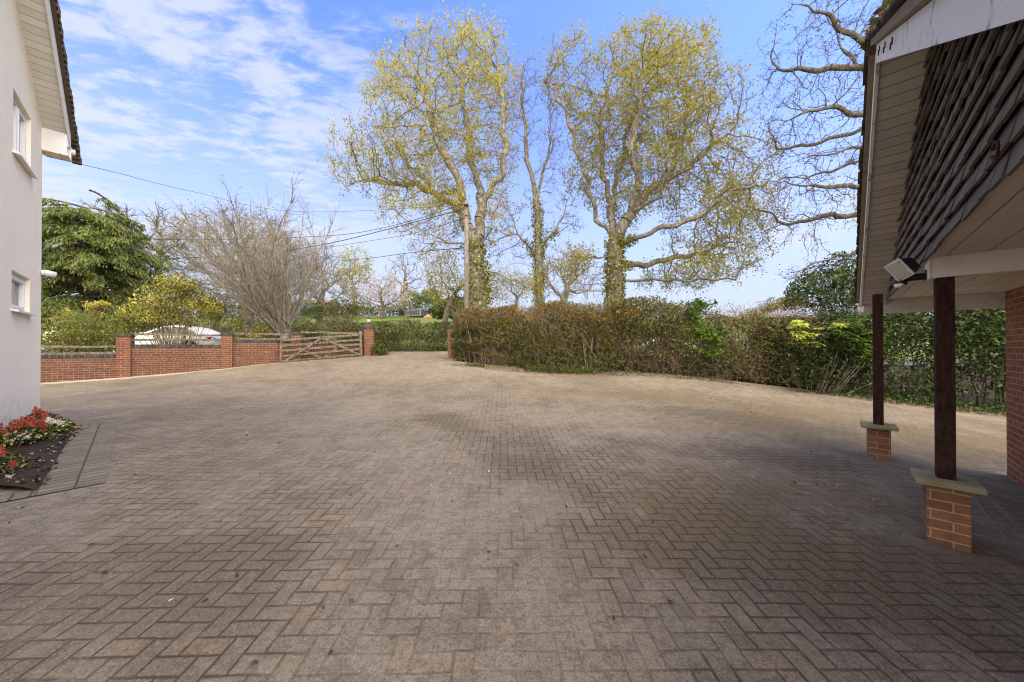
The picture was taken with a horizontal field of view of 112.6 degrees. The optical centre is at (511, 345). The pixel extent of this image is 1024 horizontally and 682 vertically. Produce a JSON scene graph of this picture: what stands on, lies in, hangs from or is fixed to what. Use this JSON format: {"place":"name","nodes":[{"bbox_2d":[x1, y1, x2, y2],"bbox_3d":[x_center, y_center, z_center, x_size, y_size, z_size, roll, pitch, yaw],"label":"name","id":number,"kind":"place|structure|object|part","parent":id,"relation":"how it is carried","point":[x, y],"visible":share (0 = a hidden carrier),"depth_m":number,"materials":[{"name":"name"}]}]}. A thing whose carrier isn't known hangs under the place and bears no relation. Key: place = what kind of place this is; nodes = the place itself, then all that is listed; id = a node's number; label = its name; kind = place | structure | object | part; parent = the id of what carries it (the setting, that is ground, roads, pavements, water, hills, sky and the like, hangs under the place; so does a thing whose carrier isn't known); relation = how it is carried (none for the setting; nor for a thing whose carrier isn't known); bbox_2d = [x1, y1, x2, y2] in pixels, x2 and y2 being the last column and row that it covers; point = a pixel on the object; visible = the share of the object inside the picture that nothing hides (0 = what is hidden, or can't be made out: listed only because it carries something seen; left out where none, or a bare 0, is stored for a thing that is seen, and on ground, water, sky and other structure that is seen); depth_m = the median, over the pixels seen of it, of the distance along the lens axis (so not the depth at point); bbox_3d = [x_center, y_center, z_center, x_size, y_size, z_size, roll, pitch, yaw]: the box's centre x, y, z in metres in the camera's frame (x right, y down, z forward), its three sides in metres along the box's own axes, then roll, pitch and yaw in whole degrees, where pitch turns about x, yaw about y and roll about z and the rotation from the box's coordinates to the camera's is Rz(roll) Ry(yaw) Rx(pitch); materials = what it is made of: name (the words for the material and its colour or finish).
{"place":"outdoors","nodes":[
{"label":"outdoors","id":0,"kind":"place"},
{"bbox_2d":[42,0,933,317],"label":"sky","id":1,"kind":"structure","parent":0,"point":[186,95],"materials":[{"name":"blue"}]},
{"bbox_2d":[0,351,1023,681],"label":"driveway","id":2,"kind":"structure","parent":0,"point":[290,543],"depth_m":2.61,"materials":[{"name":"grey brick"}]},
{"bbox_2d":[0,490,35,501],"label":"path edging","id":3,"kind":"object","parent":2,"relation":"on","point":[17,495],"visible":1,"depth_m":3.12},
{"bbox_2d":[0,412,75,490],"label":"soil","id":4,"kind":"structure","parent":2,"relation":"on","point":[36,447],"depth_m":3.90,"materials":[{"name":"brown soil"}]},
{"bbox_2d":[0,444,29,478],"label":"pieris shrub","id":5,"kind":"object","parent":4,"relation":"on","point":[11,462],"visible":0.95,"depth_m":3.44,"materials":[{"name":"green plant"}]},
{"bbox_2d":[3,406,54,427],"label":"pieris shrub","id":6,"kind":"object","parent":4,"relation":"on","point":[36,411],"visible":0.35,"depth_m":4.80,"materials":[{"name":"red plant"}]},
{"bbox_2d":[0,415,66,447],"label":"pieris shrub","id":7,"kind":"object","parent":4,"relation":"on","point":[19,432],"visible":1,"depth_m":4.16,"materials":[{"name":"red plant"}]},
{"bbox_2d":[0,410,72,482],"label":"bark chips","id":8,"kind":"object","parent":4,"relation":"on","point":[17,481],"visible":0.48,"depth_m":3.84,"materials":[{"name":"brown wood"}]},
{"bbox_2d":[1,412,81,486],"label":"soil clods","id":9,"kind":"object","parent":4,"relation":"on","point":[36,461],"visible":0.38,"depth_m":3.81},
{"bbox_2d":[43,415,90,433],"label":"cream flower shrub","id":10,"kind":"object","parent":4,"relation":"on","point":[53,422],"visible":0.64,"depth_m":4.73,"materials":[{"name":"white plant"}]},
{"bbox_2d":[34,422,117,495],"bbox_3d":[-5.378,1.305,4.327,3.104,0.160,0.420,0,0,43],"label":"path border","id":11,"kind":"object","parent":2,"relation":"on","point":[75,466],"visible":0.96,"depth_m":3.95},
{"bbox_2d":[40,356,357,384],"bbox_3d":[-12.041,0.838,11.898,12.250,0.800,1.138,0,0,-30],"label":"concrete strip","id":12,"kind":"object","parent":2,"relation":"on","point":[143,376],"visible":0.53,"depth_m":11.55,"materials":[{"name":"beige concrete"}]},
{"bbox_2d":[216,355,360,367],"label":"wall weeds","id":13,"kind":"object","parent":12,"relation":"on","point":[329,358],"depth_m":14.42,"materials":[{"name":"green plant"}]},
{"bbox_2d":[363,317,373,355],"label":"gate pillar","id":14,"kind":"structure","parent":2,"relation":"on","point":[368,335],"depth_m":15.35,"materials":[{"name":"brick"}]},
{"bbox_2d":[370,343,390,354],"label":"weed clump","id":15,"kind":"object","parent":2,"relation":"on","point":[378,349],"visible":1,"depth_m":15.32,"materials":[{"name":"green plant"}]},
{"bbox_2d":[447,322,458,357],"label":"gate pillar","id":16,"kind":"structure","parent":2,"relation":"on","point":[449,332],"depth_m":13.88,"materials":[{"name":"brick"}]},
{"bbox_2d":[18,399,901,643],"bbox_3d":[-0.029,1.416,5.373,11.832,0.529,7.438,0,0,0],"label":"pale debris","id":17,"kind":"object","parent":2,"relation":"on","point":[488,471],"visible":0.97,"depth_m":3.78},
{"bbox_2d":[464,361,484,367],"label":"verge grass","id":18,"kind":"structure","parent":2,"relation":"on","point":[479,363],"depth_m":12.28,"materials":[{"name":"green plant"}]},
{"bbox_2d":[5,402,959,665],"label":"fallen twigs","id":19,"kind":"object","parent":2,"relation":"on","point":[447,564],"visible":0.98,"depth_m":2.71,"materials":[{"name":"brown wood"}]},
{"bbox_2d":[8,392,1012,681],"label":"drive debris","id":20,"kind":"object","parent":2,"relation":"on","point":[518,564],"visible":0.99,"depth_m":2.27,"materials":[{"name":"brown plant"}]},
{"bbox_2d":[445,291,837,388],"bbox_3d":[3.404,-0.300,11.980,12.602,3.354,2.525,0,0,17],"label":"hedge","id":21,"kind":"object","parent":2,"relation":"on","point":[581,339],"visible":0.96,"depth_m":11.33,"materials":[{"name":"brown plant"}]},
{"bbox_2d":[668,297,729,359],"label":"laurel bush","id":22,"kind":"object","parent":21,"relation":"in","point":[710,336],"visible":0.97,"depth_m":10.43,"materials":[{"name":"green plant"}]},
{"bbox_2d":[468,362,833,394],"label":"verge weeds","id":23,"kind":"object","parent":2,"relation":"on","point":[581,369],"visible":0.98,"depth_m":11.52,"materials":[{"name":"green plant"}]},
{"bbox_2d":[449,361,1005,416],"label":"leaf litter","id":24,"kind":"object","parent":2,"relation":"on","point":[809,391],"visible":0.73,"depth_m":10.44,"materials":[{"name":"brown plant"}]},
{"bbox_2d":[971,495,1023,561],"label":"drain channel","id":25,"kind":"object","parent":2,"relation":"on","point":[1002,533],"visible":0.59,"depth_m":3.01,"materials":[{"name":"grey metal"}]},
{"bbox_2d":[170,314,1005,412],"bbox_3d":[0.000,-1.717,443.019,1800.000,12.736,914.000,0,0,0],"label":"ground","id":26,"kind":"structure","parent":0,"point":[387,318],"depth_m":23.01,"materials":[{"name":"green plant"}]},
{"bbox_2d":[0,0,81,428],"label":"rendered house","id":27,"kind":"structure","parent":26,"relation":"on","point":[37,114],"depth_m":5.39,"materials":[{"name":"paint"}]},
{"bbox_2d":[11,273,36,316],"bbox_3d":[-7.639,-0.791,5.286,1.070,0.614,0.185,0,0,44],"label":"window","id":28,"kind":"structure","parent":27,"relation":"in","point":[18,287],"depth_m":5.42,"materials":[{"name":"white plastic"}]},
{"bbox_2d":[12,98,37,179],"bbox_3d":[-7.639,-3.266,5.301,1.070,0.964,0.185,0,0,44],"label":"window","id":29,"kind":"structure","parent":27,"relation":"in","point":[19,122],"depth_m":5.31,"materials":[{"name":"white plastic"}]},
{"bbox_2d":[41,270,56,277],"bbox_3d":[-8.485,-1.312,6.242,0.108,0.128,0.190,0,0,15],"label":"security camera","id":30,"kind":"object","parent":27,"relation":"attached to","point":[49,273],"visible":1,"depth_m":6.23,"materials":[{"name":"white plastic"}]},
{"bbox_2d":[41,308,128,354],"bbox_3d":[-16.048,-0.158,12.731,3.468,2.416,2.062,0,0,0],"label":"olive bush","id":31,"kind":"object","parent":26,"relation":"on","point":[83,336],"visible":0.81,"depth_m":12.38,"materials":[{"name":"green plant"}]},
{"bbox_2d":[61,300,110,340],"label":"yellow bush","id":32,"kind":"object","parent":26,"relation":"on","point":[97,305],"visible":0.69,"depth_m":15.53,"materials":[{"name":"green plant"}]},
{"bbox_2d":[60,198,166,288],"bbox_3d":[-35.419,-6.778,30.139,7.401,12.270,7.827,0,0,0],"label":"bare tree","id":33,"kind":"object","parent":26,"relation":"on","point":[100,211],"visible":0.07,"depth_m":30.15,"materials":[{"name":"brown plant"}]},
{"bbox_2d":[41,189,202,354],"bbox_3d":[-21.502,-3.224,17.757,8.030,9.610,8.247,0,0,0],"label":"tree","id":34,"kind":"object","parent":26,"relation":"on","point":[106,251],"visible":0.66,"depth_m":16.65,"materials":[{"name":"green plant"}]},
{"bbox_2d":[86,308,158,337],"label":"green bush","id":35,"kind":"object","parent":26,"relation":"on","point":[133,331],"visible":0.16,"depth_m":15.62,"materials":[{"name":"green plant"}]},
{"bbox_2d":[122,199,203,298],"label":"bare tree","id":36,"kind":"object","parent":26,"relation":"on","point":[157,231],"visible":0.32,"depth_m":27.80,"materials":[{"name":"brown plant"}]},
{"bbox_2d":[107,325,220,351],"bbox_3d":[-16.285,-0.182,16.303,4.520,1.501,2.140,0,0,-10],"label":"parked car","id":37,"kind":"object","parent":26,"relation":"on","point":[187,337],"visible":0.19,"depth_m":15.75,"materials":[{"name":"white paint"}]},
{"bbox_3d":[-15.120,-0.689,15.722,0.990,0.360,0.177,0,0,-10],"label":"side window","id":38,"kind":"part","parent":37,"relation":"part of","materials":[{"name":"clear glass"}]},
{"bbox_2d":[115,273,225,344],"bbox_3d":[-14.147,-1.048,14.231,3.817,3.848,2.264,0,0,0],"label":"gold shrub","id":39,"kind":"object","parent":26,"relation":"on","point":[148,317],"visible":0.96,"depth_m":14.08,"materials":[{"name":"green plant"}]},
{"bbox_2d":[40,332,362,382],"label":"garden wall","id":40,"kind":"structure","parent":26,"relation":"on","point":[130,358],"depth_m":12.12,"materials":[{"name":"brick"}]},
{"bbox_2d":[41,345,115,354],"bbox_3d":[-15.085,0.157,10.567,4.043,0.324,0.057,0,0,-30],"label":"rail fence","id":41,"kind":"object","parent":40,"relation":"attached to","point":[79,353],"visible":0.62,"depth_m":11.12,"materials":[{"name":"brown wood"}]},
{"bbox_2d":[132,333,220,340],"bbox_3d":[-12.026,-0.287,12.341,2.395,0.279,0.062,0,0,-30],"label":"rail fence","id":42,"kind":"object","parent":40,"relation":"attached to","point":[168,339],"visible":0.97,"depth_m":12.26,"materials":[{"name":"brown wood"}]},
{"bbox_2d":[233,332,289,339],"bbox_3d":[-9.896,-0.352,13.570,1.876,0.289,0.064,0,0,-30],"label":"rail fence","id":43,"kind":"object","parent":40,"relation":"attached to","point":[240,333],"visible":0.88,"depth_m":13.50,"materials":[{"name":"brown wood"}]},
{"bbox_2d":[280,331,361,362],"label":"timber gate","id":44,"kind":"structure","parent":40,"relation":"attached to","point":[308,347],"depth_m":14.29,"materials":[{"name":"brown wood"}]},
{"bbox_2d":[301,331,358,333],"bbox_3d":[-7.774,-0.538,14.796,2.375,0.106,0.057,0,0,-30],"label":"rail fence","id":45,"kind":"object","parent":40,"relation":"attached to","point":[329,332],"visible":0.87,"depth_m":14.75,"materials":[{"name":"brown wood"}]},
{"bbox_2d":[183,286,258,332],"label":"thicket","id":46,"kind":"object","parent":26,"relation":"on","point":[216,327],"visible":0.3,"depth_m":31.98,"materials":[{"name":"brown plant"}]},
{"bbox_2d":[230,319,243,339],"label":"pale bush","id":47,"kind":"object","parent":26,"relation":"on","point":[239,322],"visible":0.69,"depth_m":15.36,"materials":[{"name":"green plant"}]},
{"bbox_2d":[143,198,337,331],"bbox_3d":[-25.490,-7.464,33.070,14.863,12.835,14.678,0,0,30],"label":"bare tree","id":48,"kind":"object","parent":26,"relation":"on","point":[177,233],"visible":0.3,"depth_m":30.43,"materials":[{"name":"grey plant"}]},
{"bbox_2d":[243,321,277,337],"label":"yellow shrub","id":49,"kind":"object","parent":26,"relation":"on","point":[257,327],"visible":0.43,"depth_m":15.64,"materials":[{"name":"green plant"}]},
{"bbox_2d":[156,169,364,337],"bbox_3d":[-10.925,-3.103,15.634,6.954,7.818,10.926,0,0,0],"label":"bare tree","id":50,"kind":"object","parent":26,"relation":"on","point":[282,317],"visible":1,"depth_m":14.72,"materials":[{"name":"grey plant"}]},
{"bbox_2d":[242,302,322,331],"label":"thicket","id":51,"kind":"object","parent":26,"relation":"on","point":[311,313],"visible":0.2,"depth_m":33.67,"materials":[{"name":"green plant"}]},
{"bbox_2d":[291,300,337,315],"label":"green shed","id":52,"kind":"structure","parent":26,"relation":"on","point":[335,304],"depth_m":60.93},
{"bbox_2d":[279,232,364,328],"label":"bare tree","id":53,"kind":"object","parent":26,"relation":"on","point":[334,282],"visible":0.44,"depth_m":37.85,"materials":[{"name":"brown plant"}]},
{"bbox_2d":[301,294,371,330],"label":"thicket","id":54,"kind":"object","parent":26,"relation":"on","point":[330,309],"visible":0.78,"depth_m":35.57,"materials":[{"name":"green plant"}]},
{"bbox_2d":[329,241,375,313],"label":"bare tree","id":55,"kind":"object","parent":26,"relation":"on","point":[354,267],"visible":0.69,"depth_m":69.55,"materials":[{"name":"yellow plant"}]},
{"bbox_2d":[341,270,415,317],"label":"blossom tree","id":56,"kind":"object","parent":26,"relation":"on","point":[382,305],"visible":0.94,"depth_m":54.38,"materials":[{"name":"plant"}]},
{"bbox_2d":[334,303,422,315],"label":"shrubbery","id":57,"kind":"object","parent":26,"relation":"on","point":[393,311],"visible":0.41,"depth_m":62.94,"materials":[{"name":"green plant"}]},
{"bbox_2d":[385,251,422,315],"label":"bare tree","id":58,"kind":"object","parent":26,"relation":"on","point":[405,274],"visible":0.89,"depth_m":65.73,"materials":[{"name":"beige plant"}]},
{"bbox_2d":[223,314,601,350],"bbox_3d":[-6.674,-0.742,22.627,26.848,3.025,2.721,0,0,5],"label":"field hedge","id":59,"kind":"object","parent":26,"relation":"on","point":[379,336],"visible":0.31,"depth_m":22.47,"materials":[{"name":"green plant"}]},
{"bbox_2d":[405,307,428,316],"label":"greenhouse","id":60,"kind":"object","parent":26,"relation":"on","point":[420,312],"visible":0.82,"depth_m":58.13,"materials":[{"name":"metal"}]},
{"bbox_2d":[407,288,442,306],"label":"shrubbery","id":61,"kind":"object","parent":26,"relation":"on","point":[418,294],"visible":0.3,"depth_m":73.70,"materials":[{"name":"green plant"}]},
{"bbox_2d":[423,314,437,318],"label":"earth heap","id":62,"kind":"object","parent":26,"relation":"on","point":[427,316],"visible":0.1,"depth_m":54.92,"materials":[{"name":"orange soil"}]},
{"bbox_2d":[316,0,549,349],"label":"oak tree","id":63,"kind":"object","parent":26,"relation":"on","point":[479,288],"visible":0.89,"depth_m":19.23,"materials":[{"name":"yellow plant"}]},
{"bbox_2d":[409,295,456,313],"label":"shrubbery","id":64,"kind":"object","parent":26,"relation":"on","point":[427,300],"visible":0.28,"depth_m":58.81,"materials":[{"name":"green plant"}]},
{"bbox_2d":[428,297,463,319],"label":"shrubbery","id":65,"kind":"object","parent":26,"relation":"on","point":[433,312],"visible":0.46,"depth_m":42.27,"materials":[{"name":"green plant"}]},
{"bbox_2d":[464,200,468,331],"bbox_3d":[-2.267,-3.308,17.020,0.248,7.783,0.700,0,0,0],"label":"utility pole","id":66,"kind":"object","parent":26,"relation":"on","point":[466,260],"visible":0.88,"depth_m":16.94,"materials":[{"name":"brown wood"}]},
{"bbox_2d":[47,156,456,211],"bbox_3d":[-7.193,-5.247,12.693,4.002,3.591,12.415,0,0,30],"label":"overhead wire","id":67,"kind":"object","parent":66,"relation":"attached to","point":[231,201],"visible":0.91,"depth_m":11.76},
{"bbox_2d":[157,204,463,239],"bbox_3d":[-15.713,-6.451,19.172,27.166,1.162,0.394,0,0,9],"label":"overhead wire","id":68,"kind":"object","parent":66,"relation":"attached to","point":[316,236],"visible":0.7,"depth_m":18.15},
{"bbox_2d":[166,209,463,258],"bbox_3d":[-15.733,-5.864,19.035,27.167,1.848,0.237,0,0,9],"label":"overhead wire","id":69,"kind":"object","parent":66,"relation":"attached to","point":[350,238],"visible":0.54,"depth_m":17.62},
{"bbox_2d":[300,218,464,251],"bbox_3d":[-18.337,-9.509,35.573,48.502,6.507,5.387,0,0,43],"label":"overhead wire","id":70,"kind":"object","parent":66,"relation":"attached to","point":[397,236],"visible":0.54,"depth_m":31.60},
{"bbox_2d":[344,247,463,260],"bbox_3d":[-10.837,-7.399,28.853,0.888,5.185,28.925,0,0,-38],"label":"overhead wire","id":71,"kind":"object","parent":66,"relation":"attached to","point":[410,252],"visible":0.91,"depth_m":25.80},
{"bbox_2d":[417,244,516,335],"bbox_3d":[-3.808,-4.966,30.432,9.127,8.410,7.758,0,0,0],"label":"bushy tree","id":72,"kind":"object","parent":26,"relation":"on","point":[451,299],"visible":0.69,"depth_m":29.65,"materials":[{"name":"yellow plant"}]},
{"bbox_2d":[382,344,555,351],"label":"roadside grass","id":73,"kind":"structure","parent":26,"relation":"on","point":[433,347],"depth_m":21.24,"materials":[{"name":"green plant"}]},
{"bbox_2d":[491,264,533,313],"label":"tree","id":74,"kind":"object","parent":26,"relation":"on","point":[517,297],"visible":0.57,"depth_m":31.84,"materials":[{"name":"grey plant"}]},
{"bbox_2d":[484,45,587,332],"bbox_3d":[1.275,-8.642,20.951,6.647,18.607,4.445,0,0,0],"label":"slender tree","id":75,"kind":"object","parent":26,"relation":"on","point":[537,253],"visible":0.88,"depth_m":20.88,"materials":[{"name":"green plant"}]},
{"bbox_2d":[528,236,605,321],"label":"bare tree","id":76,"kind":"object","parent":26,"relation":"on","point":[564,294],"visible":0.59,"depth_m":33.62,"materials":[{"name":"grey plant"}]},
{"bbox_2d":[533,4,797,349],"bbox_3d":[8.286,-9.288,20.070,14.196,20.400,9.950,0,0,0],"label":"oak tree","id":77,"kind":"object","parent":26,"relation":"on","point":[616,266],"visible":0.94,"depth_m":18.97,"materials":[{"name":"yellow plant"}]},
{"bbox_2d":[721,301,742,316],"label":"bare tree","id":78,"kind":"object","parent":26,"relation":"on","point":[732,310],"visible":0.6,"depth_m":60.01,"materials":[{"name":"grey plant"}]},
{"bbox_2d":[739,294,811,362],"bbox_3d":[11.485,-0.616,15.018,2.501,3.302,1.904,0,0,0],"label":"tan shrub","id":79,"kind":"object","parent":26,"relation":"on","point":[769,306],"visible":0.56,"depth_m":14.88,"materials":[{"name":"brown plant"}]},
{"bbox_2d":[776,318,893,394],"bbox_3d":[8.830,0.326,9.350,3.333,2.173,0.718,0,0,0],"label":"rhododendron","id":80,"kind":"object","parent":26,"relation":"on","point":[801,338],"visible":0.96,"depth_m":9.29,"materials":[{"name":"green plant"}]},
{"bbox_2d":[780,251,932,371],"bbox_3d":[15.068,-1.551,14.551,7.003,5.348,3.741,0,0,0],"label":"evergreen tree","id":81,"kind":"object","parent":26,"relation":"on","point":[840,277],"visible":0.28,"depth_m":14.05,"materials":[{"name":"green plant"}]},
{"bbox_2d":[746,0,1005,369],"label":"dark oak","id":82,"kind":"object","parent":26,"relation":"on","point":[854,35],"visible":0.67,"depth_m":14.97,"materials":[{"name":"black plant"}]},
{"bbox_2d":[748,303,1005,411],"bbox_3d":[11.595,0.083,9.555,8.919,3.520,2.726,0,0,19],"label":"evergreen hedge","id":83,"kind":"object","parent":26,"relation":"on","point":[981,326],"visible":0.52,"depth_m":9.34,"materials":[{"name":"green plant"}]},
{"bbox_2d":[831,387,1005,413],"bbox_3d":[11.256,1.441,8.834,4.912,0.636,0.876,0,0,23],"label":"ground cover","id":84,"kind":"object","parent":26,"relation":"on","point":[965,404],"visible":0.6,"depth_m":8.91,"materials":[{"name":"green plant"}]},
{"bbox_2d":[853,0,1023,553],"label":"tile hung house","id":85,"kind":"structure","parent":26,"relation":"on","point":[940,194],"depth_m":2.66,"materials":[{"name":"brick"}]},
{"bbox_2d":[884,258,926,287],"bbox_3d":[3.318,-0.611,2.862,0.214,0.247,0.174,0,0,3],"label":"security floodlight","id":86,"kind":"object","parent":85,"relation":"attached to","point":[902,271],"visible":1,"depth_m":2.84,"materials":[{"name":"black plastic"}]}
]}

